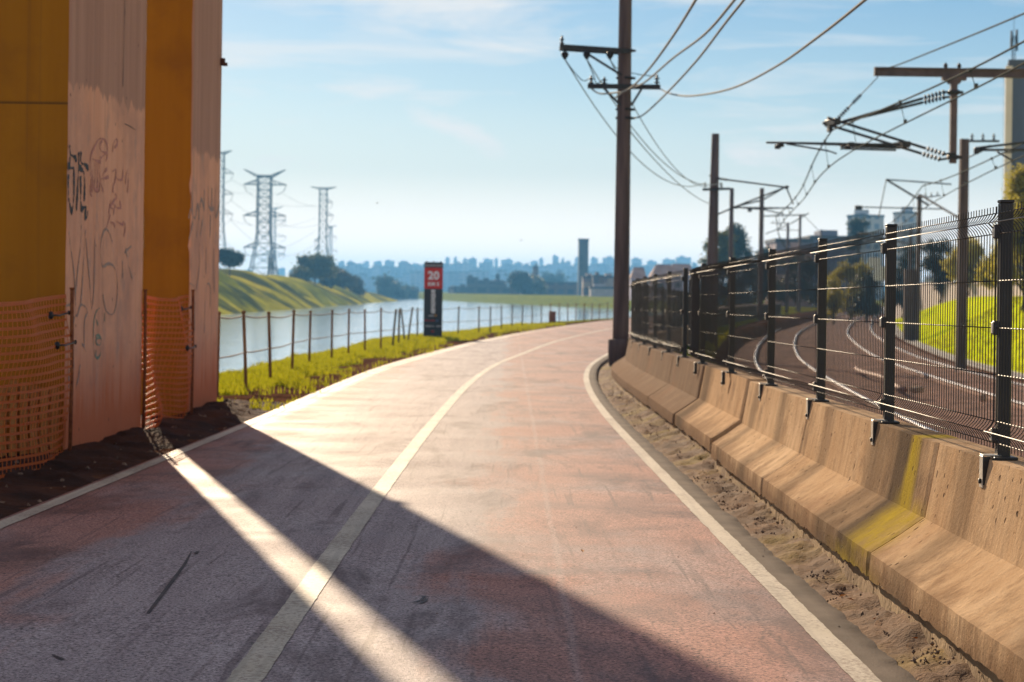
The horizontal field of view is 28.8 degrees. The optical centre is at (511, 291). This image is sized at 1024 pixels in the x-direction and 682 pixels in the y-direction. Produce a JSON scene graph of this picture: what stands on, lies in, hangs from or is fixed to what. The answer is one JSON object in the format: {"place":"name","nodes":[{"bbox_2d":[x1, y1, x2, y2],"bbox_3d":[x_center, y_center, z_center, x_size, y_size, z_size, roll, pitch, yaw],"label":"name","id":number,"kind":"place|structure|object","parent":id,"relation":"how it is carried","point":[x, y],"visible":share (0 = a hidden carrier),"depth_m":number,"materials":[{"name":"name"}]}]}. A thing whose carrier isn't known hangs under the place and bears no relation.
{"place":"outdoors","nodes":[
{"label":"outdoors","id":0,"kind":"place"},
{"bbox_2d":[0,398,286,518],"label":"dirt bank","id":1,"kind":"structure","parent":0,"point":[27,485],"depth_m":17.11,"materials":[{"name":"soil"}]},
{"bbox_2d":[0,380,58,456],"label":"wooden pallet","id":2,"kind":"object","parent":1,"relation":"on","point":[13,438],"visible":0.45,"depth_m":16.97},
{"bbox_2d":[0,287,76,478],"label":"safety net","id":3,"kind":"object","parent":1,"relation":"on","point":[50,315],"visible":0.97,"depth_m":15.67,"materials":[{"name":"orange plastic"}]},
{"bbox_2d":[141,289,196,428],"bbox_3d":[-3.681,0.765,21.293,0.169,1.583,2.668,1,0,2],"label":"safety net","id":4,"kind":"object","parent":1,"relation":"on","point":[145,350],"visible":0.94,"depth_m":21.23,"materials":[{"name":"orange plastic"}]},
{"bbox_2d":[219,299,657,371],"bbox_3d":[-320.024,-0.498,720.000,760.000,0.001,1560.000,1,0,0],"label":"water","id":5,"kind":"structure","parent":0,"point":[231,337],"depth_m":240.18,"materials":[{"name":"blue liquid"}]},
{"bbox_2d":[0,315,918,681],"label":"cycle path","id":6,"kind":"structure","parent":0,"point":[516,471],"depth_m":10.53,"materials":[{"name":"asphalt"}]},
{"bbox_2d":[52,551,427,659],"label":"tyre scuffs","id":7,"kind":"object","parent":6,"relation":"on","point":[169,584],"visible":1,"depth_m":9.17,"materials":[{"name":"rubber"}]},
{"bbox_2d":[0,320,607,528],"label":"edge line","id":8,"kind":"object","parent":6,"relation":"on","point":[43,507],"visible":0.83,"depth_m":16.60,"materials":[{"name":"paint"}]},
{"bbox_2d":[226,325,629,681],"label":"line","id":9,"kind":"object","parent":6,"relation":"on","point":[256,663],"visible":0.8,"depth_m":9.93,"materials":[{"name":"paint"}]},
{"bbox_2d":[583,353,881,681],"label":"edge line","id":10,"kind":"object","parent":6,"relation":"on","point":[847,660],"visible":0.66,"depth_m":10.08,"materials":[{"name":"paint"}]},
{"bbox_2d":[19,268,1023,508],"bbox_3d":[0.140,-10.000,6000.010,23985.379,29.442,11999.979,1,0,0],"label":"ground","id":11,"kind":"structure","parent":0,"point":[244,290],"depth_m":327.66,"materials":[{"name":"plant"}]},
{"bbox_2d":[0,0,145,453],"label":"bridge column","id":12,"kind":"structure","parent":11,"relation":"on","point":[72,107],"depth_m":17.52,"materials":[{"name":"pink paint"}]},
{"bbox_2d":[141,0,227,415],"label":"bridge column","id":13,"kind":"structure","parent":11,"relation":"on","point":[185,61],"depth_m":22.66,"materials":[{"name":"pink paint"}]},
{"bbox_2d":[219,150,233,268],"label":"lattice pylon","id":14,"kind":"object","parent":11,"relation":"on","point":[223,186],"visible":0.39,"depth_m":639.96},
{"bbox_2d":[219,247,245,275],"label":"tree","id":15,"kind":"object","parent":11,"relation":"on","point":[230,258],"visible":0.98,"depth_m":389.14,"materials":[{"name":"green plant"}]},
{"bbox_2d":[243,169,286,274],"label":"lattice pylon","id":16,"kind":"object","parent":11,"relation":"on","point":[258,196],"visible":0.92,"depth_m":698.79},
{"bbox_2d":[260,206,285,274],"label":"lattice pylon","id":17,"kind":"object","parent":11,"relation":"on","point":[270,255],"visible":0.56,"depth_m":1149.62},
{"bbox_2d":[288,265,314,282],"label":"tree","id":18,"kind":"object","parent":11,"relation":"on","point":[305,274],"visible":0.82,"depth_m":528.96,"materials":[{"name":"green plant"}]},
{"bbox_2d":[291,251,337,283],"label":"tree","id":19,"kind":"object","parent":11,"relation":"on","point":[318,264],"visible":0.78,"depth_m":537.45,"materials":[{"name":"green plant"}]},
{"bbox_2d":[310,186,335,252],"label":"lattice pylon","id":20,"kind":"object","parent":11,"relation":"on","point":[326,224],"visible":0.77,"depth_m":778.92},
{"bbox_2d":[317,264,341,288],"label":"tree","id":21,"kind":"object","parent":11,"relation":"on","point":[330,282],"visible":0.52,"depth_m":578.15,"materials":[{"name":"green plant"}]},
{"bbox_2d":[334,265,358,291],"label":"tree","id":22,"kind":"object","parent":11,"relation":"on","point":[348,281],"visible":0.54,"depth_m":596.97,"materials":[{"name":"green plant"}]},
{"bbox_2d":[347,262,358,275],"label":"apartment tower","id":23,"kind":"structure","parent":11,"relation":"on","point":[352,268],"depth_m":2243.06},
{"bbox_2d":[351,275,367,295],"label":"tree","id":24,"kind":"object","parent":11,"relation":"on","point":[359,290],"visible":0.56,"depth_m":618.99,"materials":[{"name":"green plant"}]},
{"bbox_2d":[358,272,367,291],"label":"apartment tower","id":25,"kind":"structure","parent":11,"relation":"on","point":[363,276],"depth_m":1884.90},
{"bbox_2d":[372,271,396,297],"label":"tree","id":26,"kind":"object","parent":11,"relation":"on","point":[384,286],"visible":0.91,"depth_m":897.80,"materials":[{"name":"green plant"}]},
{"bbox_2d":[392,278,408,298],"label":"tree","id":27,"kind":"object","parent":11,"relation":"on","point":[400,292],"visible":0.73,"depth_m":908.93,"materials":[{"name":"green plant"}]},
{"bbox_2d":[398,261,409,285],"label":"apartment tower","id":28,"kind":"structure","parent":11,"relation":"on","point":[403,266],"depth_m":2285.82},
{"bbox_2d":[403,282,421,298],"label":"tree","id":29,"kind":"object","parent":11,"relation":"on","point":[413,292],"visible":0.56,"depth_m":958.53,"materials":[{"name":"green plant"}]},
{"bbox_2d":[410,270,420,289],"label":"apartment tower","id":30,"kind":"structure","parent":11,"relation":"on","point":[415,278],"depth_m":1865.70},
{"bbox_2d":[217,302,629,396],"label":"river railing","id":31,"kind":"object","parent":11,"relation":"on","point":[268,316],"visible":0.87,"depth_m":46.58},
{"bbox_2d":[423,261,442,336],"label":"kilometre sign","id":32,"kind":"object","parent":11,"relation":"on","point":[433,292],"visible":1,"depth_m":76.31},
{"bbox_2d":[448,271,458,286],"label":"apartment tower","id":33,"kind":"structure","parent":11,"relation":"on","point":[453,278],"depth_m":1792.69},
{"bbox_2d":[459,271,470,285],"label":"apartment tower","id":34,"kind":"structure","parent":11,"relation":"on","point":[463,275],"depth_m":1747.58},
{"bbox_2d":[466,275,478,292],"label":"building","id":35,"kind":"structure","parent":11,"relation":"on","point":[472,281],"depth_m":924.00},
{"bbox_2d":[479,262,491,279],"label":"apartment tower","id":36,"kind":"structure","parent":11,"relation":"on","point":[486,266],"depth_m":2300.64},
{"bbox_2d":[468,287,508,293],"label":"warehouse","id":37,"kind":"structure","parent":11,"relation":"on","point":[488,290],"depth_m":874.00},
{"bbox_2d":[0,382,985,681],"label":"gravel","id":38,"kind":"structure","parent":11,"relation":"on","point":[696,480],"depth_m":12.88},
{"bbox_2d":[488,272,507,286],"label":"domed hall","id":39,"kind":"structure","parent":11,"relation":"on","point":[497,282],"depth_m":916.00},
{"bbox_2d":[505,270,538,294],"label":"tree","id":40,"kind":"object","parent":11,"relation":"on","point":[520,282],"visible":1,"depth_m":787.82,"materials":[{"name":"green plant"}]},
{"bbox_2d":[531,274,548,294],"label":"tree","id":41,"kind":"object","parent":11,"relation":"on","point":[540,289],"visible":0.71,"depth_m":798.17,"materials":[{"name":"green plant"}]},
{"bbox_2d":[509,282,577,294],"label":"warehouse","id":42,"kind":"structure","parent":11,"relation":"on","point":[562,288],"depth_m":814.00,"materials":[{"name":"grey brick"}]},
{"bbox_2d":[538,270,568,281],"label":"tree","id":43,"kind":"object","parent":11,"relation":"on","point":[558,277],"visible":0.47,"depth_m":1148.13,"materials":[{"name":"green plant"}]},
{"bbox_2d":[577,239,588,295],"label":"tower block","id":44,"kind":"structure","parent":11,"relation":"on","point":[583,246],"depth_m":775.50,"materials":[{"name":"stone"}]},
{"bbox_2d":[581,273,591,295],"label":"building","id":45,"kind":"structure","parent":11,"relation":"on","point":[586,281],"depth_m":634.00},
{"bbox_2d":[591,272,603,286],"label":"building","id":46,"kind":"structure","parent":11,"relation":"on","point":[597,278],"depth_m":624.00,"materials":[{"name":"grey brick"}]},
{"bbox_2d":[588,284,613,296],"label":"building","id":47,"kind":"structure","parent":11,"relation":"on","point":[598,290],"depth_m":594.00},
{"bbox_2d":[603,273,613,286],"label":"building","id":48,"kind":"structure","parent":11,"relation":"on","point":[608,279],"depth_m":629.00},
{"bbox_2d":[559,0,660,365],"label":"utility pole","id":49,"kind":"object","parent":11,"relation":"on","point":[618,342],"visible":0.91,"depth_m":44.35,"materials":[{"name":"wood"}]},
{"bbox_2d":[565,59,703,186],"bbox_3d":[4.208,-4.326,59.515,0.026,1.634,31.076,1,0,11],"label":"power wire","id":50,"kind":"object","parent":49,"relation":"attached to","point":[615,134],"visible":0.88,"depth_m":51.00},
{"bbox_2d":[591,0,696,94],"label":"power cable","id":51,"kind":"object","parent":49,"relation":"attached to","point":[669,41],"visible":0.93,"depth_m":33.47,"materials":[{"name":"metal"}]},
{"bbox_2d":[587,59,719,184],"bbox_3d":[4.755,-4.373,59.515,0.026,1.539,31.100,1,0,12],"label":"power wire","id":52,"kind":"object","parent":49,"relation":"attached to","point":[644,142],"visible":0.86,"depth_m":54.62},
{"bbox_2d":[610,61,704,186],"bbox_3d":[4.792,-4.420,59.640,0.024,1.456,31.168,1,0,10],"label":"power wire","id":53,"kind":"object","parent":49,"relation":"attached to","point":[653,139],"visible":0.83,"depth_m":54.46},
{"bbox_2d":[615,0,735,97],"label":"power cable","id":54,"kind":"object","parent":49,"relation":"attached to","point":[702,35],"visible":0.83,"depth_m":30.81,"materials":[{"name":"metal"}]},
{"bbox_2d":[634,0,744,118],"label":"power cable","id":55,"kind":"object","parent":49,"relation":"attached to","point":[708,45],"visible":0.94,"depth_m":32.15,"materials":[{"name":"metal"}]},
{"bbox_2d":[660,0,866,96],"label":"power cable","id":56,"kind":"object","parent":49,"relation":"attached to","point":[819,35],"visible":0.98,"depth_m":25.52,"materials":[{"name":"metal"}]},
{"bbox_2d":[217,295,1023,410],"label":"grass","id":57,"kind":"structure","parent":11,"relation":"on","point":[284,373],"depth_m":46.09,"materials":[{"name":"plant"}]},
{"bbox_2d":[612,337,630,365],"bbox_3d":[2.289,1.331,39.429,0.561,0.884,4.032,1,0,5],"label":"concrete barrier","id":58,"kind":"object","parent":11,"relation":"on","point":[618,361],"visible":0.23,"depth_m":38.01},
{"bbox_2d":[627,268,691,366],"bbox_3d":[3.958,0.495,49.498,1.359,1.526,51.699,1,0,5],"label":"wire fence","id":59,"kind":"object","parent":58,"relation":"on","point":[679,304],"visible":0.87,"depth_m":28.39,"materials":[{"name":"metal"}]},
{"bbox_2d":[611,339,641,385],"bbox_3d":[2.059,1.303,35.416,0.557,0.884,3.997,1,0,2],"label":"concrete barrier","id":60,"kind":"object","parent":11,"relation":"on","point":[622,365],"visible":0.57,"depth_m":34.64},
{"bbox_2d":[629,267,645,299],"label":"house","id":61,"kind":"structure","parent":11,"relation":"on","point":[638,272],"depth_m":417.70,"materials":[{"name":"ceramic"}]},
{"bbox_2d":[617,343,661,396],"bbox_3d":[1.997,1.278,31.413,0.564,0.884,3.985,1,0,0],"label":"concrete barrier","id":62,"kind":"object","parent":11,"relation":"on","point":[635,370],"visible":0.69,"depth_m":30.93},
{"bbox_2d":[629,349,681,408],"bbox_3d":[1.985,1.254,27.410,0.537,0.884,3.980,1,0,0],"label":"concrete barrier","id":63,"kind":"object","parent":11,"relation":"on","point":[654,378],"visible":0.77,"depth_m":27.05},
{"bbox_2d":[648,264,674,300],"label":"house","id":64,"kind":"structure","parent":11,"relation":"on","point":[659,269],"depth_m":397.78,"materials":[{"name":"ceramic"}]},
{"bbox_2d":[671,264,691,295],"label":"house","id":65,"kind":"structure","parent":11,"relation":"on","point":[677,268],"depth_m":427.78,"materials":[{"name":"ceramic"}]},
{"bbox_2d":[648,356,716,429],"bbox_3d":[1.996,1.230,23.410,0.540,0.884,3.980,1,0,0],"label":"concrete barrier","id":66,"kind":"object","parent":11,"relation":"on","point":[679,391],"visible":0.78,"depth_m":22.97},
{"bbox_2d":[675,256,690,265],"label":"apartment tower","id":67,"kind":"structure","parent":11,"relation":"on","point":[683,260],"depth_m":2695.22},
{"bbox_2d":[698,238,707,290],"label":"tree","id":68,"kind":"object","parent":11,"relation":"on","point":[705,248],"visible":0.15,"depth_m":240.13,"materials":[{"name":"green plant"}]},
{"bbox_2d":[657,303,777,350],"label":"boundary wall","id":69,"kind":"structure","parent":11,"relation":"on","point":[742,309],"depth_m":149.68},
{"bbox_2d":[675,365,766,455],"bbox_3d":[2.010,1.207,19.460,0.539,0.883,3.880,1,0,0],"label":"concrete barrier","id":70,"kind":"object","parent":11,"relation":"on","point":[711,415],"visible":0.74,"depth_m":18.93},
{"bbox_2d":[705,231,738,306],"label":"tree","id":71,"kind":"object","parent":11,"relation":"on","point":[723,244],"visible":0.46,"depth_m":253.89,"materials":[{"name":"green plant"}]},
{"bbox_2d":[728,188,733,300],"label":"feeder pole","id":72,"kind":"object","parent":11,"relation":"on","point":[731,219],"visible":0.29,"depth_m":127.88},
{"bbox_2d":[724,222,757,304],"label":"tree","id":73,"kind":"object","parent":11,"relation":"on","point":[741,247],"visible":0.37,"depth_m":264.57,"materials":[{"name":"green plant"}]},
{"bbox_2d":[702,133,793,341],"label":"utility pole","id":74,"kind":"object","parent":11,"relation":"on","point":[712,249],"visible":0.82,"depth_m":74.86,"materials":[{"name":"metal"}]},
{"bbox_2d":[749,245,770,300],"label":"tree","id":75,"kind":"object","parent":11,"relation":"on","point":[765,250],"visible":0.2,"depth_m":278.71,"materials":[{"name":"green plant"}]},
{"bbox_2d":[738,185,786,319],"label":"catenary mast","id":76,"kind":"object","parent":11,"relation":"on","point":[761,221],"visible":0.67,"depth_m":149.84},
{"bbox_2d":[711,381,835,503],"bbox_3d":[1.957,1.181,15.220,0.538,0.881,3.460,1,0,0],"label":"concrete barrier","id":77,"kind":"object","parent":11,"relation":"on","point":[758,445],"visible":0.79,"depth_m":14.90,"materials":[{"name":"concrete"}]},
{"bbox_2d":[765,221,799,312],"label":"feeder pole","id":78,"kind":"object","parent":11,"relation":"on","point":[787,282],"visible":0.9,"depth_m":204.90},
{"bbox_2d":[597,362,977,681],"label":"dirt strip","id":79,"kind":"object","parent":11,"relation":"on","point":[801,557],"visible":0.62,"depth_m":11.07,"materials":[{"name":"soil"}]},
{"bbox_2d":[764,238,813,306],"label":"long building","id":80,"kind":"structure","parent":11,"relation":"on","point":[775,243],"depth_m":331.00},
{"bbox_2d":[764,213,817,286],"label":"catenary mast","id":81,"kind":"object","parent":11,"relation":"on","point":[799,244],"visible":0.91,"depth_m":224.87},
{"bbox_2d":[766,252,816,303],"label":"tree","id":82,"kind":"object","parent":11,"relation":"on","point":[804,282],"visible":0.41,"depth_m":234.33,"materials":[{"name":"green plant"}]},
{"bbox_2d":[795,230,854,306],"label":"long building","id":83,"kind":"structure","parent":11,"relation":"on","point":[829,235],"depth_m":343.00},
{"bbox_2d":[840,215,872,271],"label":"tree","id":84,"kind":"object","parent":11,"relation":"on","point":[856,224],"visible":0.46,"depth_m":329.96,"materials":[{"name":"green plant"}]},
{"bbox_2d":[847,210,884,299],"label":"tower block","id":85,"kind":"structure","parent":11,"relation":"on","point":[876,222],"depth_m":616.59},
{"bbox_2d":[762,401,972,593],"bbox_3d":[1.956,1.158,11.473,0.537,0.884,4.015,1,0,0],"label":"concrete barrier","id":86,"kind":"object","parent":11,"relation":"on","point":[845,493],"visible":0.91,"depth_m":10.87,"materials":[{"name":"concrete"}]},
{"bbox_2d":[869,257,880,325],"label":"notice board","id":87,"kind":"object","parent":11,"relation":"on","point":[873,280],"visible":0.54,"depth_m":171.93,"materials":[{"name":"metal"}]},
{"bbox_2d":[727,311,1023,457],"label":"ballast","id":88,"kind":"structure","parent":11,"relation":"on","point":[790,350],"depth_m":56.04,"materials":[{"name":"gravel"}]},
{"bbox_2d":[827,276,848,324],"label":"tree","id":89,"kind":"object","parent":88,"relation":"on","point":[828,301],"visible":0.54,"depth_m":174.81,"materials":[{"name":"green plant"}]},
{"bbox_2d":[755,310,936,431],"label":"railway track","id":90,"kind":"structure","parent":88,"relation":"on","point":[801,360],"depth_m":49.26,"materials":[{"name":"metal"}]},
{"bbox_2d":[827,258,872,319],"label":"tree","id":91,"kind":"object","parent":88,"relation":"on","point":[836,272],"visible":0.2,"depth_m":199.52,"materials":[{"name":"green plant"}]},
{"bbox_2d":[849,270,881,320],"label":"tree","id":92,"kind":"object","parent":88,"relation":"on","point":[865,297],"visible":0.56,"depth_m":189.69,"materials":[{"name":"green plant"}]},
{"bbox_2d":[854,366,986,401],"bbox_3d":[9.837,2.292,52.267,1.209,0.265,20.077,1,0,2],"label":"scrap rail","id":93,"kind":"object","parent":88,"relation":"on","point":[899,388],"visible":0.49,"depth_m":46.10,"materials":[{"name":"metal"}]},
{"bbox_2d":[847,314,1023,408],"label":"railway track","id":94,"kind":"structure","parent":88,"relation":"on","point":[906,369],"depth_m":58.06,"materials":[{"name":"metal"}]},
{"bbox_2d":[874,266,884,325],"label":"notice board","id":95,"kind":"object","parent":11,"relation":"on","point":[880,278],"visible":0.33,"depth_m":171.93,"materials":[{"name":"metal"}]},
{"bbox_2d":[766,62,1023,163],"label":"catenary portal","id":96,"kind":"object","parent":11,"relation":"on","point":[944,74],"visible":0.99,"depth_m":46.93,"materials":[{"name":"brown metal"}]},
{"bbox_2d":[776,40,1023,272],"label":"contact line","id":97,"kind":"object","parent":96,"relation":"hanging from","point":[976,86],"visible":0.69,"depth_m":36.99,"materials":[{"name":"metal"}]},
{"bbox_2d":[891,13,1023,66],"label":"earth wire","id":98,"kind":"object","parent":96,"relation":"attached to","point":[1019,15],"visible":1,"depth_m":37.00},
{"bbox_2d":[880,245,922,317],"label":"tree","id":99,"kind":"object","parent":11,"relation":"on","point":[902,273],"visible":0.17,"depth_m":199.36,"materials":[{"name":"green plant"}]},
{"bbox_2d":[846,179,957,340],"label":"catenary mast","id":100,"kind":"object","parent":11,"relation":"on","point":[913,291],"visible":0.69,"depth_m":116.89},
{"bbox_2d":[856,142,1023,270],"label":"contact line","id":101,"kind":"object","parent":100,"relation":"hanging from","point":[966,182],"visible":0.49,"depth_m":58.00,"materials":[{"name":"metal"}]},
{"bbox_2d":[893,206,916,273],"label":"tower block","id":102,"kind":"structure","parent":11,"relation":"on","point":[908,214],"depth_m":636.36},
{"bbox_2d":[921,236,956,303],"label":"tree","id":103,"kind":"object","parent":11,"relation":"on","point":[938,260],"visible":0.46,"depth_m":169.51,"materials":[{"name":"green plant"}]},
{"bbox_2d":[869,443,1023,681],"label":"concrete barrier","id":104,"kind":"object","parent":11,"relation":"on","point":[947,571],"visible":0.91,"depth_m":8.16,"materials":[{"name":"concrete"}]},
{"bbox_2d":[688,200,1023,487],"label":"wire fence","id":105,"kind":"object","parent":104,"relation":"on","point":[999,434],"visible":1,"depth_m":11.13,"materials":[{"name":"metal"}]},
{"bbox_2d":[896,282,1022,318],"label":"boundary wall","id":106,"kind":"structure","parent":11,"relation":"on","point":[922,305],"depth_m":167.71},
{"bbox_2d":[896,325,1023,377],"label":"drain channel","id":107,"kind":"object","parent":11,"relation":"on","point":[939,351],"visible":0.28,"depth_m":88.16,"materials":[{"name":"concrete"}]},
{"bbox_2d":[939,236,990,295],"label":"tree","id":108,"kind":"object","parent":11,"relation":"on","point":[953,261],"visible":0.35,"depth_m":149.54,"materials":[{"name":"green plant"}]},
{"bbox_2d":[955,133,998,370],"bbox_3d":[15.077,-1.134,64.500,1.308,8.007,0.317,1,0,0],"label":"catenary mast","id":109,"kind":"object","parent":11,"relation":"on","point":[963,198],"visible":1,"depth_m":64.36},
{"bbox_2d":[969,141,1023,161],"bbox_3d":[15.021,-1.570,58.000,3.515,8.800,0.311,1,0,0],"label":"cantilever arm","id":110,"kind":"object","parent":109,"relation":"attached to","point":[978,149],"visible":0.95,"depth_m":57.97},
{"bbox_2d":[974,242,1021,290],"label":"tree","id":111,"kind":"object","parent":11,"relation":"on","point":[984,262],"visible":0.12,"depth_m":129.87,"materials":[{"name":"green plant"}]},
{"bbox_2d":[979,162,1023,310],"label":"tree","id":112,"kind":"object","parent":11,"relation":"on","point":[1015,185],"visible":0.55,"depth_m":91.73,"materials":[{"name":"green plant"}]},
{"bbox_2d":[1002,29,1023,274],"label":"tall building","id":113,"kind":"structure","parent":11,"relation":"on","point":[1014,110],"depth_m":149.77,"materials":[{"name":"concrete"}]},
{"bbox_2d":[219,0,1023,284],"label":"sky","id":114,"kind":"structure","parent":0,"point":[468,125],"materials":[{"name":"blue"}]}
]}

